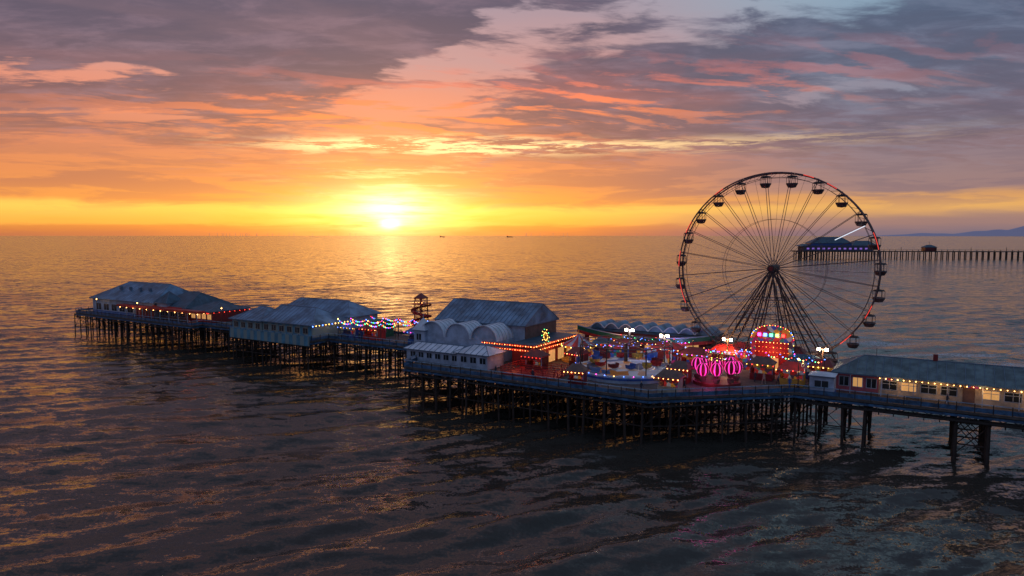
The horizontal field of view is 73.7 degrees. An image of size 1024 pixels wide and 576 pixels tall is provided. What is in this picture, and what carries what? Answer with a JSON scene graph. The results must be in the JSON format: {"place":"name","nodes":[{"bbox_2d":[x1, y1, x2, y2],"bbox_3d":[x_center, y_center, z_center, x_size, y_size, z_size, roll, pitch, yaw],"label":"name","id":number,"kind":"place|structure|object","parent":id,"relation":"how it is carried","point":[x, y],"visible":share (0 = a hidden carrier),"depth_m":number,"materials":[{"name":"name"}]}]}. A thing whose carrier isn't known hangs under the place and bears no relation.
{"place":"outdoors","nodes":[
{"label":"outdoors","id":0,"kind":"place"},
{"bbox_2d":[208,232,642,236],"bbox_3d":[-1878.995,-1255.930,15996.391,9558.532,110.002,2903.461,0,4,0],"label":"wind farm","id":1,"kind":"object","parent":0,"point":[312,234],"visible":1,"depth_m":15379.83},
{"bbox_2d":[0,236,1023,575],"bbox_3d":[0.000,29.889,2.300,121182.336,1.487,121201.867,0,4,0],"label":"sea","id":2,"kind":"structure","parent":0,"point":[120,454],"depth_m":99.45,"materials":[{"name":"liquid"}]},
{"bbox_2d":[74,306,1023,464],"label":"pier","id":3,"kind":"structure","parent":2,"relation":"in","point":[649,398],"depth_m":106.10,"materials":[{"name":"brown wood"}]},
{"bbox_2d":[88,281,250,322],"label":"pier theatre","id":4,"kind":"structure","parent":3,"relation":"on","point":[161,300],"depth_m":190.59,"materials":[{"name":"grey metal"}]},
{"bbox_2d":[96,303,184,317],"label":"windows","id":5,"kind":"structure","parent":4,"relation":"in","point":[106,306],"depth_m":197.91,"materials":[{"name":"black glass"}]},
{"bbox_2d":[136,308,153,317],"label":"doors","id":6,"kind":"structure","parent":4,"relation":"in","point":[147,312],"depth_m":191.82,"materials":[{"name":"red paint"}]},
{"bbox_2d":[96,303,211,319],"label":"window frames","id":7,"kind":"structure","parent":4,"relation":"in","point":[104,303],"depth_m":187.72,"materials":[{"name":"white paint"}]},
{"bbox_2d":[191,314,210,319],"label":"window","id":8,"kind":"structure","parent":4,"relation":"in","point":[193,315],"depth_m":181.28,"materials":[{"name":"yellow glass"}]},
{"bbox_2d":[228,297,381,345],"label":"amusement arcade","id":9,"kind":"object","parent":3,"relation":"on","point":[302,316],"visible":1,"depth_m":157.63,"materials":[{"name":"teal paint"}]},
{"bbox_2d":[234,321,307,333],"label":"window frames","id":10,"kind":"structure","parent":9,"relation":"in","point":[237,321],"depth_m":157.02,"materials":[{"name":"beige paint"}]},
{"bbox_2d":[234,321,307,333],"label":"windows","id":11,"kind":"structure","parent":9,"relation":"in","point":[305,331],"depth_m":155.95,"materials":[{"name":"black glass"}]},
{"bbox_2d":[338,322,363,338],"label":"funfair stall","id":12,"kind":"object","parent":3,"relation":"on","point":[349,329],"visible":0.87,"depth_m":152.57,"materials":[{"name":"blue paint"}]},
{"bbox_2d":[339,321,395,341],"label":"string lights","id":13,"kind":"object","parent":3,"relation":"on","point":[371,326],"visible":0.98,"depth_m":148.77,"materials":[{"name":"metal"}]},
{"bbox_2d":[359,323,386,340],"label":"funfair stall","id":14,"kind":"object","parent":3,"relation":"on","point":[372,332],"visible":0.91,"depth_m":150.21,"materials":[{"name":"red paint"}]},
{"bbox_2d":[365,318,393,336],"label":"funfair stall","id":15,"kind":"object","parent":3,"relation":"on","point":[390,331],"visible":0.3,"depth_m":156.11,"materials":[{"name":"green paint"}]},
{"bbox_2d":[351,318,414,339],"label":"string lights","id":16,"kind":"object","parent":3,"relation":"on","point":[385,323],"visible":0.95,"depth_m":152.57,"materials":[{"name":"glass"}]},
{"bbox_2d":[370,316,427,335],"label":"string lights","id":17,"kind":"object","parent":3,"relation":"on","point":[398,323],"visible":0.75,"depth_m":157.06,"materials":[{"name":"metal"}]},
{"bbox_2d":[404,326,414,343],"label":"funfair stall","id":18,"kind":"object","parent":3,"relation":"on","point":[410,332],"visible":0.32,"depth_m":144.99,"materials":[{"name":"blue paint"}]},
{"bbox_2d":[411,293,431,325],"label":"helter skelter","id":19,"kind":"object","parent":3,"relation":"on","point":[420,296],"visible":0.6,"depth_m":154.74,"materials":[{"name":"red paint"}]},
{"bbox_2d":[403,313,507,369],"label":"white pavilion","id":20,"kind":"structure","parent":3,"relation":"on","point":[481,356],"depth_m":121.75,"materials":[{"name":"paint"}]},
{"bbox_2d":[410,333,485,364],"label":"window frames","id":21,"kind":"structure","parent":20,"relation":"in","point":[416,333],"depth_m":122.73,"materials":[{"name":"white paint"}]},
{"bbox_2d":[411,333,485,364],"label":"windows","id":22,"kind":"structure","parent":20,"relation":"in","point":[429,355],"depth_m":122.12,"materials":[{"name":"black glass"}]},
{"bbox_2d":[422,298,559,361],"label":"pier hall","id":23,"kind":"structure","parent":3,"relation":"on","point":[463,321],"depth_m":129.67,"materials":[{"name":"grey metal"}]},
{"bbox_2d":[540,312,545,319],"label":"loft door","id":24,"kind":"structure","parent":23,"relation":"in","point":[541,314],"depth_m":130.47,"materials":[{"name":"white paint"}]},
{"bbox_2d":[482,329,577,365],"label":"red arcade","id":25,"kind":"object","parent":3,"relation":"on","point":[550,343],"visible":0.77,"depth_m":122.56,"materials":[{"name":"paint"}]},
{"bbox_2d":[500,359,569,378],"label":"red terrace","id":26,"kind":"structure","parent":3,"relation":"on","point":[548,373],"depth_m":112.85,"materials":[{"name":"paint"}]},
{"bbox_2d":[521,349,549,369],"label":"funfair stall","id":27,"kind":"object","parent":3,"relation":"on","point":[537,355],"visible":0.92,"depth_m":115.92,"materials":[{"name":"red paint"}]},
{"bbox_2d":[564,363,588,384],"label":"funfair stall","id":28,"kind":"object","parent":3,"relation":"on","point":[575,372],"visible":0.96,"depth_m":104.62,"materials":[{"name":"red paint"}]},
{"bbox_2d":[564,347,590,364],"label":"funfair stall","id":29,"kind":"object","parent":3,"relation":"on","point":[572,352],"visible":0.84,"depth_m":119.29,"materials":[{"name":"red paint"}]},
{"bbox_2d":[561,330,595,362],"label":"carousel","id":30,"kind":"object","parent":3,"relation":"on","point":[575,341],"visible":0.56,"depth_m":124.61,"materials":[{"name":"red fabric"}]},
{"bbox_2d":[592,337,613,350],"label":"funfair stall","id":31,"kind":"object","parent":3,"relation":"on","point":[599,343],"visible":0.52,"depth_m":128.56,"materials":[{"name":"blue paint"}]},
{"bbox_2d":[609,339,641,348],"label":"funfair stall","id":32,"kind":"object","parent":3,"relation":"on","point":[625,341],"visible":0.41,"depth_m":127.06,"materials":[{"name":"red paint"}]},
{"bbox_2d":[575,335,677,383],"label":"waltzer ride","id":33,"kind":"object","parent":3,"relation":"on","point":[626,365],"visible":0.85,"depth_m":111.53,"materials":[{"name":"white paint"}]},
{"bbox_2d":[625,328,634,346],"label":"floodlight","id":34,"kind":"object","parent":3,"relation":"on","point":[627,329],"visible":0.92,"depth_m":123.31,"materials":[{"name":"metal"}]},
{"bbox_2d":[577,319,723,356],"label":"scalloped roof arcade","id":35,"kind":"object","parent":3,"relation":"on","point":[684,333],"visible":0.65,"depth_m":134.30,"materials":[{"name":"red paint"}]},
{"bbox_2d":[621,334,689,343],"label":"string lights","id":36,"kind":"object","parent":3,"relation":"on","point":[662,340],"visible":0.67,"depth_m":127.37,"materials":[{"name":"plastic"}]},
{"bbox_2d":[659,334,669,362],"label":"floodlight","id":37,"kind":"object","parent":3,"relation":"on","point":[666,335],"visible":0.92,"depth_m":117.59,"materials":[{"name":"metal"}]},
{"bbox_2d":[648,341,684,362],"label":"funfair stall","id":38,"kind":"object","parent":3,"relation":"on","point":[677,348],"visible":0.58,"depth_m":123.24,"materials":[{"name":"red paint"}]},
{"bbox_2d":[653,369,684,392],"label":"funfair stall","id":39,"kind":"object","parent":3,"relation":"on","point":[669,379],"visible":0.97,"depth_m":99.22,"materials":[{"name":"beige paint"}]},
{"bbox_2d":[668,360,692,383],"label":"funfair stall","id":40,"kind":"object","parent":3,"relation":"on","point":[684,367],"visible":0.78,"depth_m":106.30,"materials":[{"name":"red paint"}]},
{"bbox_2d":[677,347,712,369],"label":"funfair stall","id":41,"kind":"object","parent":3,"relation":"on","point":[688,354],"visible":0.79,"depth_m":117.65,"materials":[{"name":"red paint"}]},
{"bbox_2d":[692,356,742,387],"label":"balloon ride","id":42,"kind":"object","parent":3,"relation":"on","point":[700,365],"visible":1,"depth_m":104.72,"materials":[{"name":"pink paint"}]},
{"bbox_2d":[709,343,740,363],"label":"funfair stall","id":43,"kind":"object","parent":3,"relation":"on","point":[720,347],"visible":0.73,"depth_m":119.86,"materials":[{"name":"red paint"}]},
{"bbox_2d":[722,337,732,356],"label":"floodlight","id":44,"kind":"object","parent":3,"relation":"on","point":[725,339],"visible":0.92,"depth_m":118.59,"materials":[{"name":"metal"}]},
{"bbox_2d":[706,348,751,374],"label":"string lights","id":45,"kind":"object","parent":3,"relation":"on","point":[729,352],"visible":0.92,"depth_m":113.75,"materials":[{"name":"glass"}]},
{"bbox_2d":[734,341,750,357],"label":"funfair stall","id":46,"kind":"object","parent":3,"relation":"on","point":[741,345],"visible":0.29,"depth_m":122.20,"materials":[{"name":"red paint"}]},
{"bbox_2d":[747,356,776,381],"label":"funfair stall","id":47,"kind":"object","parent":3,"relation":"on","point":[760,365],"visible":0.97,"depth_m":108.71,"materials":[{"name":"red paint"}]},
{"bbox_2d":[720,325,809,374],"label":"wheel boarding station","id":48,"kind":"object","parent":3,"relation":"on","point":[773,340],"visible":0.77,"depth_m":114.60,"materials":[{"name":"red paint"}]},
{"bbox_2d":[676,172,886,363],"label":"ferris wheel","id":49,"kind":"object","parent":3,"relation":"on","point":[772,270],"visible":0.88,"depth_m":119.17,"materials":[{"name":"metal"}]},
{"bbox_2d":[776,361,807,386],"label":"funfair stall","id":50,"kind":"object","parent":3,"relation":"on","point":[785,370],"visible":0.99,"depth_m":104.69,"materials":[{"name":"yellow paint"}]},
{"bbox_2d":[766,352,824,381],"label":"string lights","id":51,"kind":"object","parent":3,"relation":"on","point":[800,360],"visible":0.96,"depth_m":107.18,"materials":[{"name":"glass"}]},
{"bbox_2d":[796,357,799,387],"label":"street lamp","id":52,"kind":"object","parent":3,"relation":"on","point":[797,386],"visible":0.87,"depth_m":102.96,"materials":[{"name":"metal"}]},
{"bbox_2d":[794,346,806,354],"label":"funfair stall","id":53,"kind":"object","parent":3,"relation":"on","point":[798,351],"visible":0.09,"depth_m":116.00,"materials":[{"name":"red paint"}]},
{"bbox_2d":[786,354,820,378],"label":"funfair stall","id":54,"kind":"object","parent":3,"relation":"on","point":[804,357],"visible":0.16,"depth_m":110.22,"materials":[{"name":"blue paint"}]},
{"bbox_2d":[808,358,835,371],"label":"funfair stall","id":55,"kind":"object","parent":3,"relation":"on","point":[819,366],"visible":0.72,"depth_m":106.31,"materials":[{"name":"red paint"}]},
{"bbox_2d":[817,347,828,358],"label":"floodlight","id":56,"kind":"object","parent":3,"relation":"on","point":[820,349],"visible":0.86,"depth_m":110.67,"materials":[{"name":"metal"}]},
{"bbox_2d":[808,371,837,396],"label":"ticket kiosk","id":57,"kind":"object","parent":3,"relation":"on","point":[826,380],"visible":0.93,"depth_m":98.65,"materials":[{"name":"white paint"}]},
{"bbox_2d":[814,380,827,387],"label":"windows","id":58,"kind":"structure","parent":57,"relation":"in","point":[817,383],"depth_m":98.48,"materials":[{"name":"black glass"}]},
{"bbox_2d":[865,391,877,396],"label":"park bench","id":59,"kind":"object","parent":3,"relation":"on","point":[869,394],"visible":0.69,"depth_m":96.44,"materials":[{"name":"brown wood"}]},
{"bbox_2d":[906,396,919,400],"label":"park bench","id":60,"kind":"object","parent":3,"relation":"on","point":[910,398],"visible":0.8,"depth_m":93.86,"materials":[{"name":"brown wood"}]},
{"bbox_2d":[831,352,1023,410],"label":"pier bar","id":61,"kind":"object","parent":3,"relation":"on","point":[976,383],"visible":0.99,"depth_m":95.86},
{"bbox_2d":[853,377,999,400],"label":"window","id":62,"kind":"structure","parent":61,"relation":"in","point":[903,388],"depth_m":96.66,"materials":[{"name":"glass"}]},
{"bbox_2d":[839,376,1021,402],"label":"windows","id":63,"kind":"structure","parent":61,"relation":"in","point":[843,380],"depth_m":95.69,"materials":[{"name":"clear glass"}]},
{"bbox_2d":[839,375,1022,403],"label":"window frames","id":64,"kind":"structure","parent":61,"relation":"in","point":[839,375],"depth_m":96.12,"materials":[{"name":"white paint"}]},
{"bbox_2d":[962,387,974,404],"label":"doors","id":65,"kind":"structure","parent":61,"relation":"in","point":[968,396],"depth_m":93.17,"materials":[{"name":"brown wood"}]},
{"bbox_2d":[791,247,1023,258],"bbox_3d":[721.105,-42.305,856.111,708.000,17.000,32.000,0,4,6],"label":"pier","id":66,"kind":"structure","parent":2,"relation":"in","point":[919,252],"depth_m":873.47,"materials":[{"name":"wood"}]},
{"bbox_2d":[796,237,875,250],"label":"theatre","id":67,"kind":"structure","parent":66,"relation":"on","point":[827,243],"depth_m":876.85,"materials":[{"name":"blue paint"}]},
{"bbox_2d":[921,245,936,250],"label":"pier shelter","id":68,"kind":"object","parent":66,"relation":"on","point":[929,248],"visible":0.96,"depth_m":870.52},
{"bbox_2d":[0,0,1023,235],"label":"sky","id":69,"kind":"structure","parent":0,"point":[118,117],"materials":[{"name":"orange"}]},
{"bbox_2d":[877,226,1023,235],"bbox_3d":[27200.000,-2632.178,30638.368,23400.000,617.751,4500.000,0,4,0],"label":"hills","id":70,"kind":"structure","parent":0,"point":[1018,231],"depth_m":29821.52,"materials":[{"name":"blue"}]}
]}

